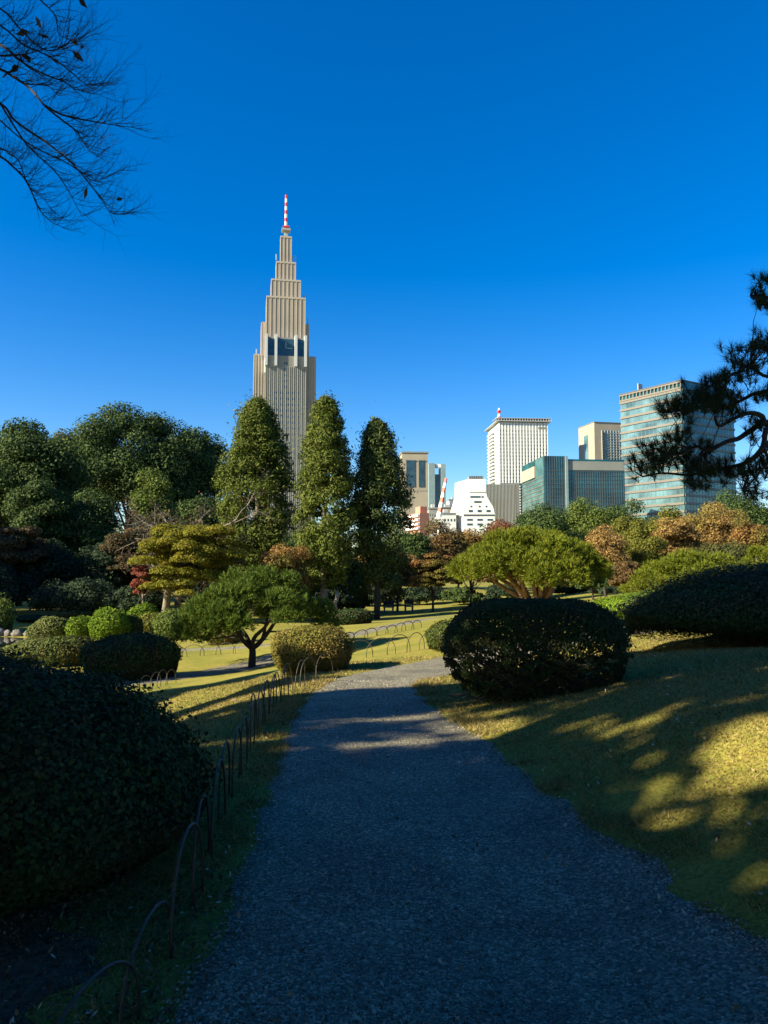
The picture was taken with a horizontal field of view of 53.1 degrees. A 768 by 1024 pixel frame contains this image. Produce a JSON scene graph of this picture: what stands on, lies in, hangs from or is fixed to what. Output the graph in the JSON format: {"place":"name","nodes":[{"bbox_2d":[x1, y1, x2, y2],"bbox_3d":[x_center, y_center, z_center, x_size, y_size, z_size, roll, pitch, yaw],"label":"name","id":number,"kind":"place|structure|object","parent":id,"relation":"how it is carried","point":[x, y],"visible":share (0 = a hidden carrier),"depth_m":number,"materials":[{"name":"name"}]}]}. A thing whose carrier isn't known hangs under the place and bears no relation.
{"place":"outdoors","nodes":[
{"label":"outdoors","id":0,"kind":"place"},
{"bbox_2d":[0,637,26,647],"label":"water","id":1,"kind":"structure","parent":0,"point":[8,640],"depth_m":36.63,"materials":[{"name":"black liquid"}]},
{"bbox_2d":[181,644,270,650],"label":"path","id":2,"kind":"structure","parent":0,"point":[224,648],"depth_m":26.64,"materials":[{"name":"beige gravel"}]},
{"bbox_2d":[76,616,448,685],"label":"path","id":3,"kind":"structure","parent":0,"point":[266,660],"depth_m":21.81,"materials":[{"name":"beige gravel"}]},
{"bbox_2d":[0,570,767,1023],"bbox_3d":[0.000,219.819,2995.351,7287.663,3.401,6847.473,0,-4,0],"label":"ground","id":4,"kind":"structure","parent":0,"point":[698,878],"depth_m":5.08,"materials":[{"name":"green plant"}]},
{"bbox_2d":[0,592,18,631],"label":"clipped bush","id":5,"kind":"object","parent":4,"relation":"on","point":[7,616],"visible":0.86,"depth_m":39.51,"materials":[{"name":"green plant"}]},
{"bbox_2d":[0,563,39,607],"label":"broadleaf tree","id":6,"kind":"object","parent":4,"relation":"on","point":[15,586],"visible":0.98,"depth_m":46.83,"materials":[{"name":"green plant"}]},
{"bbox_2d":[1,637,46,663],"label":"clipped bush","id":7,"kind":"object","parent":4,"relation":"on","point":[28,645],"visible":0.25,"depth_m":24.03,"materials":[{"name":"green plant"}]},
{"bbox_2d":[0,526,54,607],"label":"broadleaf tree","id":8,"kind":"object","parent":4,"relation":"on","point":[16,549],"visible":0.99,"depth_m":48.96,"materials":[{"name":"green plant"}]},
{"bbox_2d":[16,615,58,621],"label":"clipped bush","id":9,"kind":"object","parent":4,"relation":"on","point":[30,618],"visible":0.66,"depth_m":42.97,"materials":[{"name":"green plant"}]},
{"bbox_2d":[1,478,76,607],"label":"broadleaf tree","id":10,"kind":"object","parent":4,"relation":"on","point":[41,513],"visible":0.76,"depth_m":55.22,"materials":[{"name":"green plant"}]},
{"bbox_2d":[25,615,67,639],"bbox_3d":[-15.384,5.423,35.220,2.014,1.376,1.537,0,-4,0],"label":"clipped bush","id":11,"kind":"object","parent":4,"relation":"on","point":[48,626],"visible":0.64,"depth_m":34.66,"materials":[{"name":"green plant"}]},
{"bbox_2d":[0,416,98,599],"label":"broadleaf tree","id":12,"kind":"object","parent":4,"relation":"on","point":[28,454],"visible":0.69,"depth_m":63.66,"materials":[{"name":"green plant"}]},
{"bbox_2d":[9,538,92,610],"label":"broadleaf tree","id":13,"kind":"object","parent":4,"relation":"on","point":[52,566],"visible":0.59,"depth_m":50.55,"materials":[{"name":"green plant"}]},
{"bbox_2d":[0,877,127,1023],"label":"soil","id":14,"kind":"structure","parent":4,"relation":"on","point":[67,970],"depth_m":3.10,"materials":[{"name":"brown soil"}]},
{"bbox_2d":[0,865,239,1023],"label":"fallen leaves","id":15,"kind":"object","parent":14,"relation":"on","point":[76,928],"visible":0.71,"depth_m":3.25,"materials":[{"name":"brown plant"}]},
{"bbox_2d":[34,634,94,666],"bbox_3d":[-9.804,4.283,23.750,2.005,1.009,1.567,0,-4,0],"label":"clipped bush","id":16,"kind":"object","parent":4,"relation":"on","point":[60,646],"visible":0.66,"depth_m":23.19,"materials":[{"name":"green plant"}]},
{"bbox_2d":[26,576,117,615],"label":"broadleaf tree","id":17,"kind":"object","parent":4,"relation":"on","point":[83,594],"visible":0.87,"depth_m":44.98,"materials":[{"name":"green plant"}]},
{"bbox_2d":[64,614,90,637],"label":"clipped bush","id":18,"kind":"object","parent":4,"relation":"on","point":[76,626],"visible":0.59,"depth_m":34.31,"materials":[{"name":"green plant"}]},
{"bbox_2d":[49,428,119,513],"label":"broadleaf tree","id":19,"kind":"object","parent":4,"relation":"on","point":[66,431],"depth_m":82.61,"materials":[{"name":"green plant"}]},
{"bbox_2d":[48,487,122,556],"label":"broadleaf tree","id":20,"kind":"object","parent":4,"relation":"on","point":[89,517],"visible":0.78,"depth_m":56.67,"materials":[{"name":"green plant"}]},
{"bbox_2d":[0,0,189,251],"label":"leafless tree","id":21,"kind":"object","parent":4,"relation":"on","point":[15,67],"visible":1,"depth_m":5.79,"materials":[{"name":"brown plant"}]},
{"bbox_2d":[63,541,143,588],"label":"broadleaf tree","id":22,"kind":"object","parent":4,"relation":"on","point":[99,560],"visible":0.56,"depth_m":50.88,"materials":[{"name":"green plant"}]},
{"bbox_2d":[86,606,131,639],"bbox_3d":[-12.079,4.878,33.728,2.021,1.510,1.766,0,-4,0],"label":"clipped bush","id":23,"kind":"object","parent":4,"relation":"on","point":[109,620],"visible":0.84,"depth_m":33.14,"materials":[{"name":"green plant"}]},
{"bbox_2d":[0,640,233,916],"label":"clipped bush","id":24,"kind":"object","parent":4,"relation":"on","point":[101,779],"visible":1,"depth_m":3.72,"materials":[{"name":"green plant"}]},
{"bbox_2d":[75,630,182,680],"bbox_3d":[-6.636,3.781,20.169,2.721,1.342,2.255,0,-4,0],"label":"clipped bush","id":25,"kind":"object","parent":4,"relation":"on","point":[147,653],"visible":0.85,"depth_m":19.49,"materials":[{"name":"green plant"}]},
{"bbox_2d":[99,527,158,585],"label":"broadleaf tree","id":26,"kind":"object","parent":4,"relation":"on","point":[116,538],"visible":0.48,"depth_m":51.08,"materials":[{"name":"brown plant"}]},
{"bbox_2d":[64,400,207,548],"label":"broadleaf tree","id":27,"kind":"object","parent":4,"relation":"on","point":[106,452],"visible":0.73,"depth_m":75.79,"materials":[{"name":"green plant"}]},
{"bbox_2d":[101,585,170,612],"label":"broadleaf tree","id":28,"kind":"object","parent":4,"relation":"on","point":[125,599],"visible":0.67,"depth_m":44.48,"materials":[{"name":"green plant"}]},
{"bbox_2d":[128,614,143,635],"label":"clipped bush","id":29,"kind":"object","parent":4,"relation":"on","point":[136,621],"visible":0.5,"depth_m":33.98,"materials":[{"name":"green plant"}]},
{"bbox_2d":[128,602,158,617],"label":"clipped bush","id":30,"kind":"object","parent":4,"relation":"on","point":[142,608],"visible":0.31,"depth_m":36.88,"materials":[{"name":"green plant"}]},
{"bbox_2d":[129,565,158,602],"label":"maple tree","id":31,"kind":"object","parent":4,"relation":"on","point":[137,582],"visible":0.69,"depth_m":41.48,"materials":[{"name":"red plant"}]},
{"bbox_2d":[140,611,158,633],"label":"clipped bush","id":32,"kind":"object","parent":4,"relation":"on","point":[146,618],"visible":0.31,"depth_m":35.25,"materials":[{"name":"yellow plant"}]},
{"bbox_2d":[127,466,182,534],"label":"broadleaf tree","id":33,"kind":"object","parent":4,"relation":"on","point":[154,479],"visible":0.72,"depth_m":59.55,"materials":[{"name":"green plant"}]},
{"bbox_2d":[150,608,181,639],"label":"clipped bush","id":34,"kind":"object","parent":4,"relation":"on","point":[162,624],"visible":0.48,"depth_m":32.15,"materials":[{"name":"green plant"}]},
{"bbox_2d":[104,493,228,608],"bbox_3d":[-13.397,2.586,46.648,7.654,7.830,5.706,-3,-5,32],"label":"leafless tree","id":35,"kind":"object","parent":4,"relation":"on","point":[177,604],"visible":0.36,"depth_m":46.71,"materials":[{"name":"brown plant"}]},
{"bbox_2d":[134,426,228,595],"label":"broadleaf tree","id":36,"kind":"object","parent":4,"relation":"on","point":[209,466],"visible":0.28,"depth_m":80.53,"materials":[{"name":"green plant"}]},
{"bbox_2d":[127,523,250,604],"bbox_3d":[-10.673,3.450,42.996,6.529,5.679,6.006,0,-4,0],"label":"maple tree","id":37,"kind":"object","parent":4,"relation":"on","point":[164,541],"visible":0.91,"depth_m":41.72,"materials":[{"name":"yellow plant"}]},
{"bbox_2d":[56,653,333,1023],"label":"hoop fence","id":38,"kind":"object","parent":4,"relation":"on","point":[129,965],"visible":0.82,"depth_m":3.79,"materials":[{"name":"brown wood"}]},
{"bbox_2d":[108,488,286,611],"bbox_3d":[-10.451,2.403,44.215,9.760,7.937,6.646,0,-4,0],"label":"leafless tree","id":39,"kind":"object","parent":4,"relation":"on","point":[166,601],"visible":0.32,"depth_m":43.83,"materials":[{"name":"grey plant"}]},
{"bbox_2d":[159,494,236,570],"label":"broadleaf tree","id":40,"kind":"object","parent":4,"relation":"on","point":[186,507],"visible":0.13,"depth_m":64.36,"materials":[{"name":"green plant"}]},
{"bbox_2d":[207,628,242,645],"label":"clipped bush","id":41,"kind":"object","parent":4,"relation":"on","point":[227,640],"visible":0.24,"depth_m":28.23,"materials":[{"name":"green plant"}]},
{"bbox_2d":[206,389,300,614],"bbox_3d":[-8.214,-0.631,50.150,6.175,14.834,6.010,2,-5,-29],"label":"conifer tree","id":42,"kind":"object","parent":4,"relation":"on","point":[257,447],"visible":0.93,"depth_m":49.20,"materials":[{"name":"green plant"}]},
{"bbox_2d":[170,564,345,667],"bbox_3d":[-3.562,2.978,21.862,4.893,3.087,4.236,0,-4,0],"label":"pine tree","id":43,"kind":"object","parent":4,"relation":"on","point":[222,607],"visible":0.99,"depth_m":21.04,"materials":[{"name":"green plant"}]},
{"bbox_2d":[251,195,315,535],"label":"skyscraper","id":44,"kind":"structure","parent":4,"relation":"on","point":[284,370],"depth_m":511.34,"materials":[{"name":"beige concrete"}]},
{"bbox_2d":[257,542,312,620],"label":"broadleaf tree","id":45,"kind":"object","parent":4,"relation":"on","point":[288,558],"visible":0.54,"depth_m":43.47,"materials":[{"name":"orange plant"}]},
{"bbox_2d":[267,624,357,674],"bbox_3d":[-1.322,2.535,14.214,1.672,0.980,1.542,0,-4,0],"label":"clipped bush","id":46,"kind":"object","parent":4,"relation":"on","point":[292,647],"visible":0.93,"depth_m":13.73,"materials":[{"name":"green plant"}]},
{"bbox_2d":[283,389,364,619],"bbox_3d":[-3.489,-0.459,46.232,4.987,14.043,4.875,-2,-5,25],"label":"conifer tree","id":47,"kind":"object","parent":4,"relation":"on","point":[326,452],"visible":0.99,"depth_m":45.36,"materials":[{"name":"green plant"}]},
{"bbox_2d":[312,586,355,609],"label":"shrub","id":48,"kind":"object","parent":4,"relation":"on","point":[345,599],"visible":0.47,"depth_m":49.26,"materials":[{"name":"green plant"}]},
{"bbox_2d":[313,555,370,603],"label":"broadleaf tree","id":49,"kind":"object","parent":4,"relation":"on","point":[355,586],"visible":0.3,"depth_m":52.90,"materials":[{"name":"green plant"}]},
{"bbox_2d":[331,608,373,624],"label":"clipped bush","id":50,"kind":"object","parent":4,"relation":"on","point":[351,616],"visible":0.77,"depth_m":37.11,"materials":[{"name":"green plant"}]},
{"bbox_2d":[341,407,417,618],"bbox_3d":[-0.473,-0.115,47.482,5.211,13.586,5.307,0,-4,0],"label":"conifer tree","id":51,"kind":"object","parent":4,"relation":"on","point":[380,472],"visible":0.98,"depth_m":46.46,"materials":[{"name":"green plant"}]},
{"bbox_2d":[3,649,767,1023],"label":"fallen leaves","id":52,"kind":"object","parent":4,"relation":"on","point":[439,879],"visible":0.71,"depth_m":3.54,"materials":[{"name":"brown plant"}]},
{"bbox_2d":[367,585,404,605],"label":"shrub","id":53,"kind":"object","parent":4,"relation":"on","point":[383,592],"visible":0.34,"depth_m":64.66,"materials":[{"name":"green plant"}]},
{"bbox_2d":[373,551,419,611],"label":"broadleaf tree","id":54,"kind":"object","parent":4,"relation":"on","point":[405,575],"visible":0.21,"depth_m":56.15,"materials":[{"name":"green plant"}]},
{"bbox_2d":[398,451,428,532],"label":"office building","id":55,"kind":"structure","parent":4,"relation":"on","point":[416,464],"depth_m":433.02,"materials":[{"name":"beige concrete"}]},
{"bbox_2d":[406,460,414,486],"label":"window","id":56,"kind":"structure","parent":55,"relation":"in","point":[410,464],"depth_m":432.80,"materials":[{"name":"blue glass"}]},
{"bbox_2d":[398,530,433,573],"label":"broadleaf tree","id":57,"kind":"object","parent":4,"relation":"on","point":[418,546],"visible":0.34,"depth_m":71.03,"materials":[{"name":"green plant"}]},
{"bbox_2d":[406,506,428,535],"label":"apartment building","id":58,"kind":"structure","parent":4,"relation":"on","point":[422,517],"depth_m":301.72,"materials":[{"name":"concrete"}]},
{"bbox_2d":[403,586,443,603],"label":"shrub","id":59,"kind":"object","parent":4,"relation":"on","point":[418,595],"visible":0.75,"depth_m":64.67,"materials":[{"name":"green plant"}]},
{"bbox_2d":[405,549,459,611],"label":"broadleaf tree","id":60,"kind":"object","parent":4,"relation":"on","point":[433,575],"visible":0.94,"depth_m":52.20,"materials":[{"name":"brown plant"}]},
{"bbox_2d":[428,463,445,506],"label":"office building","id":61,"kind":"structure","parent":4,"relation":"on","point":[435,484],"depth_m":523.71,"materials":[{"name":"white glass"}]},
{"bbox_2d":[435,478,446,534],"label":"crane","id":62,"kind":"object","parent":4,"relation":"on","point":[440,509],"visible":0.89,"depth_m":318.67,"materials":[{"name":"red"}]},
{"bbox_2d":[418,516,465,571],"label":"broadleaf tree","id":63,"kind":"object","parent":4,"relation":"on","point":[446,541],"visible":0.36,"depth_m":74.59,"materials":[{"name":"brown plant"}]},
{"bbox_2d":[436,509,456,530],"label":"building","id":64,"kind":"structure","parent":4,"relation":"on","point":[449,517],"depth_m":330.98,"materials":[{"name":"white concrete"}]},
{"bbox_2d":[423,619,476,651],"bbox_3d":[1.482,2.658,16.533,1.252,0.718,1.130,0,-4,0],"label":"clipped bush","id":65,"kind":"object","parent":4,"relation":"on","point":[435,634],"visible":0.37,"depth_m":16.25,"materials":[{"name":"green plant"}]},
{"bbox_2d":[441,586,483,604],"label":"shrub","id":66,"kind":"object","parent":4,"relation":"on","point":[460,595],"visible":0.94,"depth_m":61.04,"materials":[{"name":"green plant"}]},
{"bbox_2d":[450,476,494,533],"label":"flared building","id":67,"kind":"structure","parent":4,"relation":"on","point":[472,507],"depth_m":331.29,"materials":[{"name":"white concrete"}]},
{"bbox_2d":[448,565,496,602],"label":"broadleaf tree","id":68,"kind":"object","parent":4,"relation":"on","point":[461,583],"visible":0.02,"depth_m":57.48,"materials":[{"name":"brown plant"}]},
{"bbox_2d":[461,528,487,587],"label":"broadleaf tree","id":69,"kind":"object","parent":4,"relation":"on","point":[470,539],"visible":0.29,"depth_m":78.92,"materials":[{"name":"brown plant"}]},
{"bbox_2d":[481,517,513,580],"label":"broadleaf tree","id":70,"kind":"object","parent":4,"relation":"on","point":[506,525],"visible":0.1,"depth_m":85.88,"materials":[{"name":"red plant"}]},
{"bbox_2d":[486,484,515,526],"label":"office building","id":71,"kind":"structure","parent":4,"relation":"on","point":[502,498],"depth_m":407.28,"materials":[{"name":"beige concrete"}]},
{"bbox_2d":[485,583,520,598],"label":"shrub","id":72,"kind":"object","parent":4,"relation":"on","point":[493,590],"visible":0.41,"depth_m":64.95,"materials":[{"name":"green plant"}]},
{"bbox_2d":[485,408,551,483],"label":"hotel building","id":73,"kind":"structure","parent":4,"relation":"on","point":[515,445],"depth_m":434.68,"materials":[{"name":"white concrete"}]},
{"bbox_2d":[500,452,546,481],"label":"window","id":74,"kind":"structure","parent":73,"relation":"in","point":[509,452],"depth_m":433.54,"materials":[{"name":"grey glass"}]},
{"bbox_2d":[516,483,521,524],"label":"service tower","id":75,"kind":"structure","parent":4,"relation":"on","point":[518,497],"depth_m":403.25,"materials":[{"name":"grey metal"}]},
{"bbox_2d":[444,524,614,599],"bbox_3d":[4.806,1.907,25.847,5.662,3.154,4.910,-2,-5,25],"label":"pine tree","id":76,"kind":"object","parent":4,"relation":"on","point":[553,558],"visible":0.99,"depth_m":24.73,"materials":[{"name":"green plant"}]},
{"bbox_2d":[440,596,635,701],"bbox_3d":[1.773,1.635,9.041,2.238,1.282,1.390,0,-4,0],"label":"clipped bush","id":77,"kind":"object","parent":4,"relation":"on","point":[560,621],"visible":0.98,"depth_m":8.57,"materials":[{"name":"green plant"}]},
{"bbox_2d":[513,503,585,541],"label":"broadleaf tree","id":78,"kind":"object","parent":4,"relation":"on","point":[548,518],"visible":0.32,"depth_m":81.03,"materials":[{"name":"green plant"}]},
{"bbox_2d":[554,583,589,593],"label":"shrub","id":79,"kind":"object","parent":4,"relation":"on","point":[564,589],"visible":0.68,"depth_m":62.24,"materials":[{"name":"green plant"}]},
{"bbox_2d":[521,456,624,574],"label":"office building","id":80,"kind":"structure","parent":4,"relation":"on","point":[553,481],"depth_m":303.30,"materials":[{"name":"teal glass"}]},
{"bbox_2d":[560,496,615,543],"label":"broadleaf tree","id":81,"kind":"object","parent":4,"relation":"on","point":[587,520],"visible":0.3,"depth_m":86.94,"materials":[{"name":"green plant"}]},
{"bbox_2d":[569,571,611,599],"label":"broadleaf tree","id":82,"kind":"object","parent":4,"relation":"on","point":[598,584],"visible":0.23,"depth_m":45.24,"materials":[{"name":"green plant"}]},
{"bbox_2d":[578,422,621,459],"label":"office building","id":83,"kind":"structure","parent":4,"relation":"on","point":[599,440],"depth_m":436.19,"materials":[{"name":"beige concrete"}]},
{"bbox_2d":[588,586,619,593],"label":"shrub","id":84,"kind":"object","parent":4,"relation":"on","point":[612,589],"visible":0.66,"depth_m":55.01,"materials":[{"name":"green plant"}]},
{"bbox_2d":[585,524,631,596],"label":"broadleaf tree","id":85,"kind":"object","parent":4,"relation":"on","point":[608,545],"visible":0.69,"depth_m":49.08,"materials":[{"name":"orange plant"}]},
{"bbox_2d":[590,590,653,619],"bbox_3d":[6.775,2.309,18.931,3.328,0.794,2.968,0,-4,0],"label":"clipped bush","id":86,"kind":"object","parent":4,"relation":"on","point":[612,601],"visible":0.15,"depth_m":18.57,"materials":[{"name":"green plant"}]},
{"bbox_2d":[608,561,641,586],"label":"broadleaf tree","id":87,"kind":"object","parent":4,"relation":"on","point":[622,571],"visible":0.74,"depth_m":43.41,"materials":[{"name":"brown plant"}]},
{"bbox_2d":[606,516,650,588],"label":"broadleaf tree","id":88,"kind":"object","parent":4,"relation":"on","point":[628,531],"visible":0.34,"depth_m":61.27,"materials":[{"name":"green plant"}]},
{"bbox_2d":[600,497,656,587],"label":"broadleaf tree","id":89,"kind":"object","parent":4,"relation":"on","point":[621,512],"visible":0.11,"depth_m":89.11,"materials":[{"name":"green plant"}]},
{"bbox_2d":[626,535,667,589],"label":"broadleaf tree","id":90,"kind":"object","parent":4,"relation":"on","point":[641,550],"visible":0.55,"depth_m":51.39,"materials":[{"name":"green plant"}]},
{"bbox_2d":[643,504,682,532],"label":"broadleaf tree","id":91,"kind":"object","parent":4,"relation":"on","point":[668,513],"visible":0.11,"depth_m":71.59,"materials":[{"name":"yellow plant"}]},
{"bbox_2d":[648,517,703,554],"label":"broadleaf tree","id":92,"kind":"object","parent":4,"relation":"on","point":[674,532],"visible":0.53,"depth_m":59.33,"materials":[{"name":"orange plant"}]},
{"bbox_2d":[619,380,737,521],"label":"office building","id":93,"kind":"structure","parent":4,"relation":"on","point":[638,418],"depth_m":346.06,"materials":[{"name":"teal glass"}]},
{"bbox_2d":[617,546,744,593],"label":"pine tree","id":94,"kind":"object","parent":4,"relation":"on","point":[674,561],"visible":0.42,"depth_m":41.42,"materials":[{"name":"green plant"}]},
{"bbox_2d":[601,558,767,647],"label":"clipped bush","id":95,"kind":"object","parent":4,"relation":"on","point":[732,602],"visible":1,"depth_m":12.41,"materials":[{"name":"green plant"}]},
{"bbox_2d":[620,266,767,506],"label":"pine tree","id":96,"kind":"object","parent":4,"relation":"on","point":[715,403],"visible":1,"depth_m":7.50,"materials":[{"name":"green plant"}]},
{"bbox_2d":[677,501,748,548],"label":"broadleaf tree","id":97,"kind":"object","parent":4,"relation":"on","point":[713,528],"visible":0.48,"depth_m":62.47,"materials":[{"name":"orange plant"}]},
{"bbox_2d":[683,539,755,565],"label":"broadleaf tree","id":98,"kind":"object","parent":4,"relation":"on","point":[735,550],"visible":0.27,"depth_m":54.66,"materials":[{"name":"green plant"}]},
{"bbox_2d":[697,487,767,527],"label":"broadleaf tree","id":99,"kind":"object","parent":4,"relation":"on","point":[758,513],"visible":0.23,"depth_m":74.67,"materials":[{"name":"green plant"}]},
{"bbox_2d":[726,515,767,559],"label":"broadleaf tree","id":100,"kind":"object","parent":4,"relation":"on","point":[748,534],"visible":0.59,"depth_m":56.48,"materials":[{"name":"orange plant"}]},
{"bbox_2d":[738,542,767,570],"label":"pine tree","id":101,"kind":"object","parent":4,"relation":"on","point":[761,552],"visible":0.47,"depth_m":47.69,"materials":[{"name":"green plant"}]},
{"bbox_2d":[0,0,767,554],"label":"sky","id":102,"kind":"structure","parent":0,"point":[554,209],"materials":[{"name":"blue"}]},
{"bbox_2d":[152,630,767,1023],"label":"path","id":103,"kind":"structure","parent":0,"point":[727,966],"depth_m":3.75,"materials":[{"name":"grey gravel"}]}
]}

